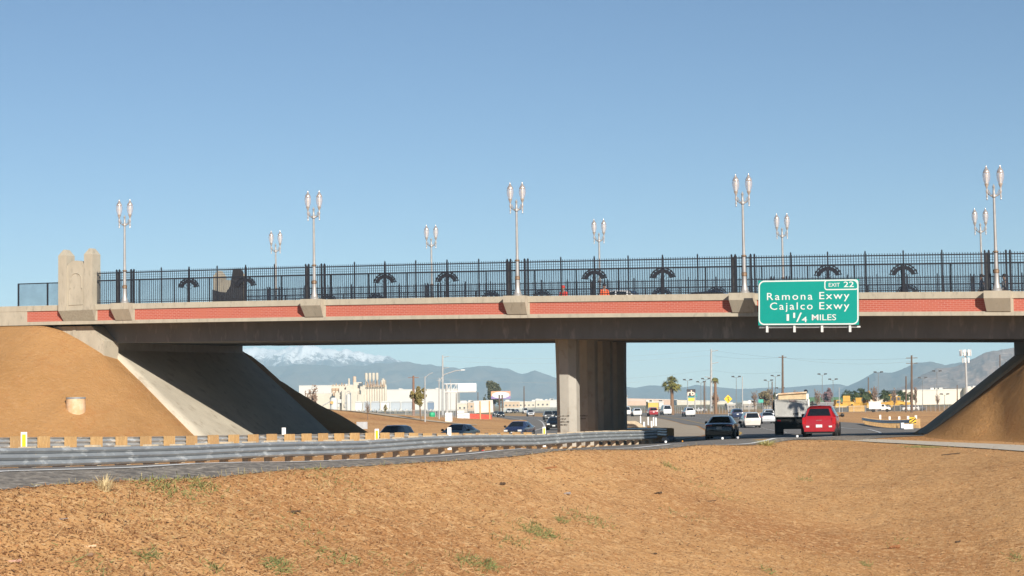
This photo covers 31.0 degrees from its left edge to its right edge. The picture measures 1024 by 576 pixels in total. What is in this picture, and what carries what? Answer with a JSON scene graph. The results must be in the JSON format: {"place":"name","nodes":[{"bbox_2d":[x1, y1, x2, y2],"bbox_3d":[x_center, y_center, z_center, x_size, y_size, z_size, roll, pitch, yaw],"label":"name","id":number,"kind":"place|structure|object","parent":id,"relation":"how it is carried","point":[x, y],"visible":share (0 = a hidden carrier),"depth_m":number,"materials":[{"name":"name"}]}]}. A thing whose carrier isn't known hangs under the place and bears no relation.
{"place":"outdoors","nodes":[
{"label":"outdoors","id":0,"kind":"place"},
{"bbox_2d":[0,326,367,436],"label":"embankment","id":1,"kind":"structure","parent":0,"point":[45,371],"depth_m":109.63,"materials":[{"name":"brown soil"}]},
{"bbox_2d":[66,397,85,414],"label":"drain pipe","id":2,"kind":"object","parent":1,"relation":"on","point":[76,405],"visible":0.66,"depth_m":106.72,"materials":[{"name":"concrete"}]},
{"bbox_2d":[118,351,330,435],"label":"slope paving","id":3,"kind":"structure","parent":0,"point":[200,393],"depth_m":122.70,"materials":[{"name":"concrete"}]},
{"bbox_2d":[243,345,401,366],"bbox_3d":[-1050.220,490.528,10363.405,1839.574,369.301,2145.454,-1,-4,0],"label":"snowy mountain","id":4,"kind":"structure","parent":0,"point":[304,354],"depth_m":10294.01,"materials":[{"name":"white snow"}]},
{"bbox_2d":[333,409,475,424],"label":"ramp shoulder","id":5,"kind":"object","parent":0,"point":[402,416],"visible":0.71,"depth_m":258.25},
{"bbox_2d":[0,411,924,471],"bbox_3d":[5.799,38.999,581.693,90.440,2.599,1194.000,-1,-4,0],"label":"highway road","id":6,"kind":"structure","parent":0,"point":[749,433],"depth_m":124.26,"materials":[{"name":"grey asphalt"}]},
{"bbox_2d":[0,435,855,471],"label":"edge line","id":7,"kind":"object","parent":6,"relation":"on","point":[332,460],"visible":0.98,"depth_m":40.75,"materials":[{"name":"paint"}]},
{"bbox_2d":[0,436,874,489],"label":"road shoulder","id":8,"kind":"object","parent":6,"relation":"on","point":[13,479],"visible":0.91,"depth_m":35.52},
{"bbox_2d":[646,407,657,415],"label":"red suv","id":9,"kind":"object","parent":6,"relation":"on","point":[652,411],"visible":0.99,"depth_m":371.91,"materials":[{"name":"paint"}]},
{"bbox_2d":[659,405,671,414],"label":"white van","id":10,"kind":"object","parent":6,"relation":"on","point":[666,409],"visible":0.99,"depth_m":410.47,"materials":[{"name":"paint"}]},
{"bbox_2d":[681,407,694,416],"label":"white suv","id":11,"kind":"object","parent":6,"relation":"on","point":[688,411],"visible":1,"depth_m":349.92,"materials":[{"name":"paint"}]},
{"bbox_2d":[705,416,741,439],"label":"black car","id":12,"kind":"object","parent":6,"relation":"on","point":[721,426],"visible":1,"depth_m":115.49,"materials":[{"name":"paint"}]},
{"bbox_2d":[728,409,742,417],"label":"navy suv","id":13,"kind":"object","parent":6,"relation":"on","point":[735,413],"visible":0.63,"depth_m":304.68,"materials":[{"name":"paint"}]},
{"bbox_2d":[738,412,760,427],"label":"white minivan","id":14,"kind":"object","parent":6,"relation":"on","point":[750,418],"visible":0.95,"depth_m":210.03,"materials":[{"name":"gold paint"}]},
{"bbox_2d":[760,412,774,423],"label":"silver car","id":15,"kind":"object","parent":6,"relation":"on","point":[767,417],"visible":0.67,"depth_m":237.03,"materials":[{"name":"paint"}]},
{"bbox_2d":[772,389,812,434],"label":"dump truck","id":16,"kind":"object","parent":6,"relation":"on","point":[790,409],"visible":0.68,"depth_m":134.48,"materials":[{"name":"white paint"}]},
{"bbox_2d":[801,405,843,436],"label":"red car","id":17,"kind":"object","parent":6,"relation":"on","point":[817,419],"visible":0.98,"depth_m":95.36,"materials":[{"name":"paint"}]},
{"bbox_2d":[405,412,556,434],"bbox_3d":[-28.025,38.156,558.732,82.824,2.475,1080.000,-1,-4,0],"label":"oncoming road","id":18,"kind":"structure","parent":0,"point":[536,423],"depth_m":299.81,"materials":[{"name":"grey asphalt"}]},
{"bbox_2d":[380,425,413,432],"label":"black suv","id":19,"kind":"object","parent":18,"relation":"on","point":[396,428],"visible":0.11,"depth_m":132.41,"materials":[{"name":"paint"}]},
{"bbox_2d":[441,424,479,433],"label":"dark car","id":20,"kind":"object","parent":18,"relation":"on","point":[462,428],"visible":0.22,"depth_m":142.75,"materials":[{"name":"grey paint"}]},
{"bbox_2d":[504,421,534,433],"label":"dark blue car","id":21,"kind":"object","parent":18,"relation":"on","point":[520,426],"visible":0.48,"depth_m":162.04,"materials":[{"name":"blue paint"}]},
{"bbox_2d":[544,417,556,429],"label":"black car","id":22,"kind":"object","parent":18,"relation":"on","point":[551,422],"visible":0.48,"depth_m":209.16,"materials":[{"name":"paint"}]},
{"bbox_2d":[0,402,1023,575],"bbox_3d":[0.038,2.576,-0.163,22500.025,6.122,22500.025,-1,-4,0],"label":"ground","id":23,"kind":"structure","parent":0,"point":[956,477],"depth_m":44.59,"materials":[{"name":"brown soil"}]},
{"bbox_2d":[21,432,26,446],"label":"delineator post","id":24,"kind":"object","parent":23,"relation":"on","point":[23,439],"visible":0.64,"depth_m":66.45,"materials":[{"name":"white plastic"}]},
{"bbox_2d":[87,474,120,491],"bbox_3d":[-6.485,3.086,29.337,0.695,0.307,0.664,2,-4,-35],"label":"grass tuft","id":25,"kind":"object","parent":23,"relation":"on","point":[104,486],"visible":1,"depth_m":29.23,"materials":[{"name":"plant"}]},
{"bbox_2d":[0,432,533,448],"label":"guardrail","id":26,"kind":"object","parent":23,"relation":"on","point":[37,441],"visible":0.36,"depth_m":77.14,"materials":[{"name":"metal"}]},
{"bbox_2d":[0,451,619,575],"bbox_3d":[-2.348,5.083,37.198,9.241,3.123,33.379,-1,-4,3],"label":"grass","id":27,"kind":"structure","parent":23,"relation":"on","point":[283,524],"depth_m":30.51,"materials":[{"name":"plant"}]},
{"bbox_2d":[307,385,317,402],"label":"grey tree","id":28,"kind":"object","parent":23,"relation":"on","point":[313,397],"visible":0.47,"depth_m":418.83,"materials":[{"name":"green plant"}]},
{"bbox_2d":[306,392,332,408],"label":"warehouse","id":29,"kind":"structure","parent":23,"relation":"on","point":[322,399],"depth_m":1497.46,"materials":[{"name":"beige concrete"}]},
{"bbox_2d":[299,384,347,395],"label":"warehouse","id":30,"kind":"structure","parent":23,"relation":"on","point":[320,389],"depth_m":1697.70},
{"bbox_2d":[0,429,657,467],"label":"guardrail","id":31,"kind":"object","parent":23,"relation":"on","point":[69,456],"visible":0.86,"depth_m":64.46,"materials":[{"name":"metal"}]},
{"bbox_2d":[323,397,337,409],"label":"storage tank","id":32,"kind":"object","parent":23,"relation":"on","point":[333,401],"visible":0.82,"depth_m":1295.43,"materials":[{"name":"white metal"}]},
{"bbox_2d":[345,391,350,409],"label":"storage tank","id":33,"kind":"object","parent":23,"relation":"on","point":[348,401],"visible":0.8,"depth_m":1296.00,"materials":[{"name":"white metal"}]},
{"bbox_2d":[331,373,386,410],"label":"feed mill","id":34,"kind":"object","parent":23,"relation":"on","point":[370,393],"visible":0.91,"depth_m":1496.77,"materials":[{"name":"metal"}]},
{"bbox_2d":[355,401,362,410],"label":"rail hopper car","id":35,"kind":"object","parent":23,"relation":"on","point":[358,405],"visible":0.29,"depth_m":896.74,"materials":[{"name":"white metal"}]},
{"bbox_2d":[371,401,381,412],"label":"rail hopper car","id":36,"kind":"object","parent":23,"relation":"on","point":[375,406],"visible":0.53,"depth_m":896.74,"materials":[{"name":"white metal"}]},
{"bbox_2d":[378,401,391,413],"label":"rail hopper car","id":37,"kind":"object","parent":23,"relation":"on","point":[383,403],"visible":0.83,"depth_m":896.77,"materials":[{"name":"white metal"}]},
{"bbox_2d":[388,401,402,413],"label":"rail hopper car","id":38,"kind":"object","parent":23,"relation":"on","point":[395,405],"visible":0.98,"depth_m":896.73,"materials":[{"name":"white metal"}]},
{"bbox_2d":[399,401,411,413],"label":"rail hopper car","id":39,"kind":"object","parent":23,"relation":"on","point":[405,405],"visible":0.77,"depth_m":896.73,"materials":[{"name":"white metal"}]},
{"bbox_2d":[387,388,426,409],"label":"warehouse","id":40,"kind":"structure","parent":23,"relation":"on","point":[400,395],"depth_m":1697.18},
{"bbox_2d":[408,376,418,415],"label":"power pole","id":41,"kind":"object","parent":23,"relation":"on","point":[413,389],"visible":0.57,"depth_m":479.02,"materials":[{"name":"brown wood"}]},
{"bbox_2d":[409,386,426,419],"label":"palm tree","id":42,"kind":"object","parent":23,"relation":"on","point":[418,395],"visible":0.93,"depth_m":254.30,"materials":[{"name":"green plant"}]},
{"bbox_2d":[424,372,432,421],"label":"street light","id":43,"kind":"object","parent":23,"relation":"on","point":[425,398],"visible":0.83,"depth_m":249.52,"materials":[{"name":"grey metal"}]},
{"bbox_2d":[437,355,448,414],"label":"power pole","id":44,"kind":"object","parent":23,"relation":"on","point":[442,411],"visible":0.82,"depth_m":698.74,"materials":[{"name":"grey metal"}]},
{"bbox_2d":[427,388,459,410],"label":"warehouse","id":45,"kind":"structure","parent":23,"relation":"on","point":[433,395],"depth_m":1247.85,"materials":[{"name":"white concrete"}]},
{"bbox_2d":[438,370,461,418],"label":"street light","id":46,"kind":"object","parent":23,"relation":"on","point":[439,394],"visible":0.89,"depth_m":269.50,"materials":[{"name":"grey metal"}]},
{"bbox_2d":[32,439,878,538],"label":"verge grass","id":47,"kind":"structure","parent":23,"relation":"on","point":[296,498],"depth_m":33.41,"materials":[{"name":"plant"}]},
{"bbox_2d":[444,383,475,412],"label":"overhead sign","id":48,"kind":"object","parent":23,"relation":"on","point":[466,387],"visible":1,"depth_m":329.09,"materials":[{"name":"white metal"}]},
{"bbox_2d":[457,401,467,412],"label":"office building","id":49,"kind":"structure","parent":23,"relation":"on","point":[461,405],"depth_m":898.14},
{"bbox_2d":[474,400,492,418],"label":"billboard","id":50,"kind":"object","parent":23,"relation":"on","point":[483,406],"visible":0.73,"depth_m":299.29},
{"bbox_2d":[486,380,501,411],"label":"eucalyptus tree","id":51,"kind":"object","parent":23,"relation":"on","point":[491,385],"visible":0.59,"depth_m":897.73,"materials":[{"name":"green plant"}]},
{"bbox_2d":[3,455,986,575],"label":"dirt clods","id":52,"kind":"object","parent":23,"relation":"on","point":[44,518],"visible":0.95,"depth_m":34.20,"materials":[{"name":"brown soil"}]},
{"bbox_2d":[491,391,510,410],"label":"billboard","id":53,"kind":"object","parent":23,"relation":"on","point":[499,395],"visible":0.94,"depth_m":758.54},
{"bbox_2d":[0,248,1023,446],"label":"road bridge","id":54,"kind":"structure","parent":23,"relation":"on","point":[590,336],"depth_m":105.83,"materials":[{"name":"concrete"}]},
{"bbox_2d":[18,282,57,305],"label":"chain link fence","id":55,"kind":"object","parent":54,"relation":"on","point":[38,283],"visible":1,"depth_m":114.38,"materials":[{"name":"black metal"}]},
{"bbox_2d":[116,200,132,302],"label":"lamp post","id":56,"kind":"object","parent":54,"relation":"on","point":[124,285],"visible":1,"depth_m":112.01,"materials":[{"name":"metal"}]},
{"bbox_2d":[269,231,281,299],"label":"lamp post","id":57,"kind":"object","parent":54,"relation":"on","point":[279,235],"visible":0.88,"depth_m":138.48,"materials":[{"name":"metal"}]},
{"bbox_2d":[305,191,321,298],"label":"lamp post","id":58,"kind":"object","parent":54,"relation":"on","point":[314,281],"visible":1,"depth_m":107.05,"materials":[{"name":"metal"}]},
{"bbox_2d":[424,224,437,297],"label":"lamp post","id":59,"kind":"object","parent":54,"relation":"on","point":[435,237],"visible":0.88,"depth_m":133.56,"materials":[{"name":"metal"}]},
{"bbox_2d":[507,182,524,295],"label":"lamp post","id":60,"kind":"object","parent":54,"relation":"on","point":[517,292],"visible":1,"depth_m":102.18,"materials":[{"name":"metal"}]},
{"bbox_2d":[97,250,1023,303],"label":"picket fence","id":61,"kind":"object","parent":54,"relation":"on","point":[446,275],"visible":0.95,"depth_m":101.54,"materials":[{"name":"black metal"}]},
{"bbox_2d":[592,218,605,294],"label":"lamp post","id":62,"kind":"object","parent":54,"relation":"on","point":[603,236],"visible":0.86,"depth_m":128.64,"materials":[{"name":"metal"}]},
{"bbox_2d":[247,272,1023,300],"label":"picket fence","id":63,"kind":"object","parent":54,"relation":"on","point":[426,290],"visible":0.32,"depth_m":128.19,"materials":[{"name":"black metal"}]},
{"bbox_2d":[732,173,751,292],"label":"lamp post","id":64,"kind":"object","parent":54,"relation":"on","point":[744,288],"visible":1,"depth_m":97.24,"materials":[{"name":"metal"}]},
{"bbox_2d":[774,213,788,278],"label":"lamp post","id":65,"kind":"object","parent":54,"relation":"on","point":[787,227],"visible":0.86,"depth_m":123.66,"materials":[{"name":"metal"}]},
{"bbox_2d":[758,279,859,331],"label":"exit sign","id":66,"kind":"object","parent":54,"relation":"attached to","point":[794,303],"visible":1,"depth_m":94.07,"materials":[{"name":"metal"}]},
{"bbox_2d":[972,208,987,280],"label":"lamp post","id":67,"kind":"object","parent":54,"relation":"on","point":[980,231],"visible":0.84,"depth_m":118.68,"materials":[{"name":"metal"}]},
{"bbox_2d":[983,165,1003,290],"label":"lamp post","id":68,"kind":"object","parent":54,"relation":"on","point":[996,286],"visible":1,"depth_m":92.30,"materials":[{"name":"metal"}]},
{"bbox_2d":[0,438,1023,575],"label":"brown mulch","id":69,"kind":"object","parent":23,"relation":"on","point":[441,520],"visible":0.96,"depth_m":35.02,"materials":[{"name":"brown wood"}]},
{"bbox_2d":[0,437,1023,575],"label":"dirt clods","id":70,"kind":"object","parent":23,"relation":"on","point":[132,517],"visible":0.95,"depth_m":35.81,"materials":[{"name":"brown soil"}]},
{"bbox_2d":[0,438,1023,575],"bbox_3d":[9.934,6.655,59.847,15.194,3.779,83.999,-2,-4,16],"label":"dark bark","id":71,"kind":"object","parent":23,"relation":"on","point":[446,526],"visible":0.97,"depth_m":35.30,"materials":[{"name":"brown wood"}]},
{"bbox_2d":[504,400,519,407],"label":"office building","id":72,"kind":"structure","parent":23,"relation":"on","point":[511,404],"depth_m":1297.40,"materials":[{"name":"beige concrete"}]},
{"bbox_2d":[520,400,534,407],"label":"office building","id":73,"kind":"structure","parent":23,"relation":"on","point":[530,403],"depth_m":1397.20,"materials":[{"name":"beige concrete"}]},
{"bbox_2d":[501,407,556,411],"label":"warehouse","id":74,"kind":"structure","parent":23,"relation":"on","point":[541,409],"depth_m":892.28,"materials":[{"name":"grey"}]},
{"bbox_2d":[51,444,1022,575],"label":"green weeds","id":75,"kind":"object","parent":23,"relation":"on","point":[489,564],"visible":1,"depth_m":32.44,"materials":[{"name":"green plant"}]},
{"bbox_2d":[535,399,549,406],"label":"office building","id":76,"kind":"structure","parent":23,"relation":"on","point":[542,403],"depth_m":1297.43,"materials":[{"name":"beige concrete"}]},
{"bbox_2d":[627,427,673,440],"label":"guardrail","id":77,"kind":"object","parent":23,"relation":"on","point":[663,432],"visible":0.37,"depth_m":121.75,"materials":[{"name":"metal"}]},
{"bbox_2d":[627,398,676,405],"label":"warehouse","id":78,"kind":"structure","parent":23,"relation":"on","point":[633,402],"depth_m":2295.48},
{"bbox_2d":[646,400,658,409],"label":"truck","id":79,"kind":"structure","parent":23,"relation":"on","point":[650,403],"depth_m":898.11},
{"bbox_2d":[627,416,704,439],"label":"median island","id":80,"kind":"structure","parent":23,"relation":"on","point":[682,431],"depth_m":216.84,"materials":[{"name":"beige concrete"}]},
{"bbox_2d":[630,408,641,415],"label":"white suv","id":81,"kind":"object","parent":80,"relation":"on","point":[636,411],"visible":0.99,"depth_m":383.97,"materials":[{"name":"paint"}]},
{"bbox_2d":[627,421,645,427],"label":"guardrail","id":82,"kind":"object","parent":80,"relation":"on","point":[635,424],"visible":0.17,"depth_m":221.45,"materials":[{"name":"metal"}]},
{"bbox_2d":[661,376,682,414],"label":"palm tree","id":83,"kind":"object","parent":23,"relation":"on","point":[671,386],"visible":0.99,"depth_m":418.74,"materials":[{"name":"green plant"}]},
{"bbox_2d":[687,389,696,413],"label":"pylon sign","id":84,"kind":"object","parent":23,"relation":"on","point":[691,395],"visible":0.99,"depth_m":459.12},
{"bbox_2d":[674,400,726,404],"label":"warehouse","id":85,"kind":"structure","parent":23,"relation":"on","point":[684,402],"depth_m":2195.51,"materials":[{"name":"beige concrete"}]},
{"bbox_2d":[705,349,717,411],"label":"power pole","id":86,"kind":"object","parent":23,"relation":"on","point":[711,402],"visible":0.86,"depth_m":638.92,"materials":[{"name":"grey metal"}]},
{"bbox_2d":[711,378,718,413],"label":"palm tree","id":87,"kind":"object","parent":23,"relation":"on","point":[714,381],"visible":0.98,"depth_m":468.88,"materials":[{"name":"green plant"}]},
{"bbox_2d":[605,439,873,505],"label":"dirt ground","id":88,"kind":"structure","parent":23,"relation":"on","point":[727,460],"depth_m":63.39,"materials":[{"name":"brown soil"}]},
{"bbox_2d":[741,400,756,408],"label":"yard building","id":89,"kind":"structure","parent":23,"relation":"on","point":[745,404],"depth_m":758.37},
{"bbox_2d":[750,439,780,445],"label":"grass tuft","id":90,"kind":"object","parent":23,"relation":"on","point":[766,443],"visible":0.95,"depth_m":76.50,"materials":[{"name":"yellow plant"}]},
{"bbox_2d":[758,389,773,408],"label":"autumn tree","id":91,"kind":"object","parent":23,"relation":"on","point":[765,396],"visible":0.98,"depth_m":598.70,"materials":[{"name":"brown plant"}]},
{"bbox_2d":[779,355,784,392],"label":"power pole","id":92,"kind":"object","parent":23,"relation":"on","point":[782,389],"visible":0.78,"depth_m":459.28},
{"bbox_2d":[821,388,832,401],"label":"round tree","id":93,"kind":"object","parent":23,"relation":"on","point":[827,395],"visible":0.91,"depth_m":897.66,"materials":[{"name":"plant"}]},
{"bbox_2d":[833,400,848,411],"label":"bulldozer","id":94,"kind":"object","parent":23,"relation":"on","point":[844,408],"visible":0.77,"depth_m":502.94,"materials":[{"name":"yellow metal"}]},
{"bbox_2d":[849,398,865,411],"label":"bulldozer","id":95,"kind":"object","parent":23,"relation":"on","point":[858,406],"visible":0.98,"depth_m":496.15,"materials":[{"name":"yellow metal"}]},
{"bbox_2d":[869,401,890,411],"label":"service truck","id":96,"kind":"object","parent":23,"relation":"on","point":[873,406],"visible":0.97,"depth_m":468.02,"materials":[{"name":"white paint"}]},
{"bbox_2d":[862,417,919,427],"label":"guardrail","id":97,"kind":"object","parent":23,"relation":"on","point":[882,423],"visible":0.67,"depth_m":187.89,"materials":[{"name":"metal"}]},
{"bbox_2d":[881,396,904,410],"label":"wheel loader","id":98,"kind":"object","parent":23,"relation":"on","point":[890,403],"visible":0.5,"depth_m":498.18,"materials":[{"name":"metal"}]},
{"bbox_2d":[906,355,914,412],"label":"power pole","id":99,"kind":"object","parent":23,"relation":"on","point":[911,399],"visible":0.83,"depth_m":419.14,"materials":[{"name":"wood"}]},
{"bbox_2d":[882,388,962,404],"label":"warehouse","id":100,"kind":"structure","parent":23,"relation":"on","point":[929,398],"depth_m":1048.00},
{"bbox_2d":[959,350,970,393],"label":"cell tower","id":101,"kind":"structure","parent":23,"relation":"on","point":[964,354],"depth_m":429.23,"materials":[{"name":"white metal"}]},
{"bbox_2d":[0,0,1023,388],"label":"sky","id":102,"kind":"structure","parent":0,"point":[875,126],"materials":[{"name":"blue"}]},
{"bbox_2d":[266,362,846,405],"bbox_3d":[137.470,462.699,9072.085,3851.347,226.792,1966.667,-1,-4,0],"label":"mountain range","id":103,"kind":"structure","parent":0,"point":[396,375],"depth_m":8788.33,"materials":[{"name":"stone"}]},
{"bbox_2d":[833,361,967,397],"bbox_3d":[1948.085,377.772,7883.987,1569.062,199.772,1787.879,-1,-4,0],"label":"mountain range","id":104,"kind":"structure","parent":0,"point":[892,380],"depth_m":7630.43,"materials":[{"name":"grey stone"}]},
{"bbox_2d":[851,439,1023,450],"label":"gravel path","id":105,"kind":"structure","parent":0,"point":[994,446],"depth_m":82.15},
{"bbox_2d":[895,348,1013,389],"bbox_3d":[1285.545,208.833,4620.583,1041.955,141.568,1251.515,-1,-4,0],"label":"boulder hill","id":106,"kind":"structure","parent":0,"point":[982,367],"depth_m":4432.99,"materials":[{"name":"grey stone"}]},
{"bbox_2d":[912,360,1023,442],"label":"embankment","id":107,"kind":"structure","parent":0,"point":[994,411],"depth_m":91.70,"materials":[{"name":"brown soil"}]},
{"bbox_2d":[918,354,1023,433],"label":"slope paving","id":108,"kind":"structure","parent":0,"point":[980,387],"depth_m":106.10,"materials":[{"name":"concrete"}]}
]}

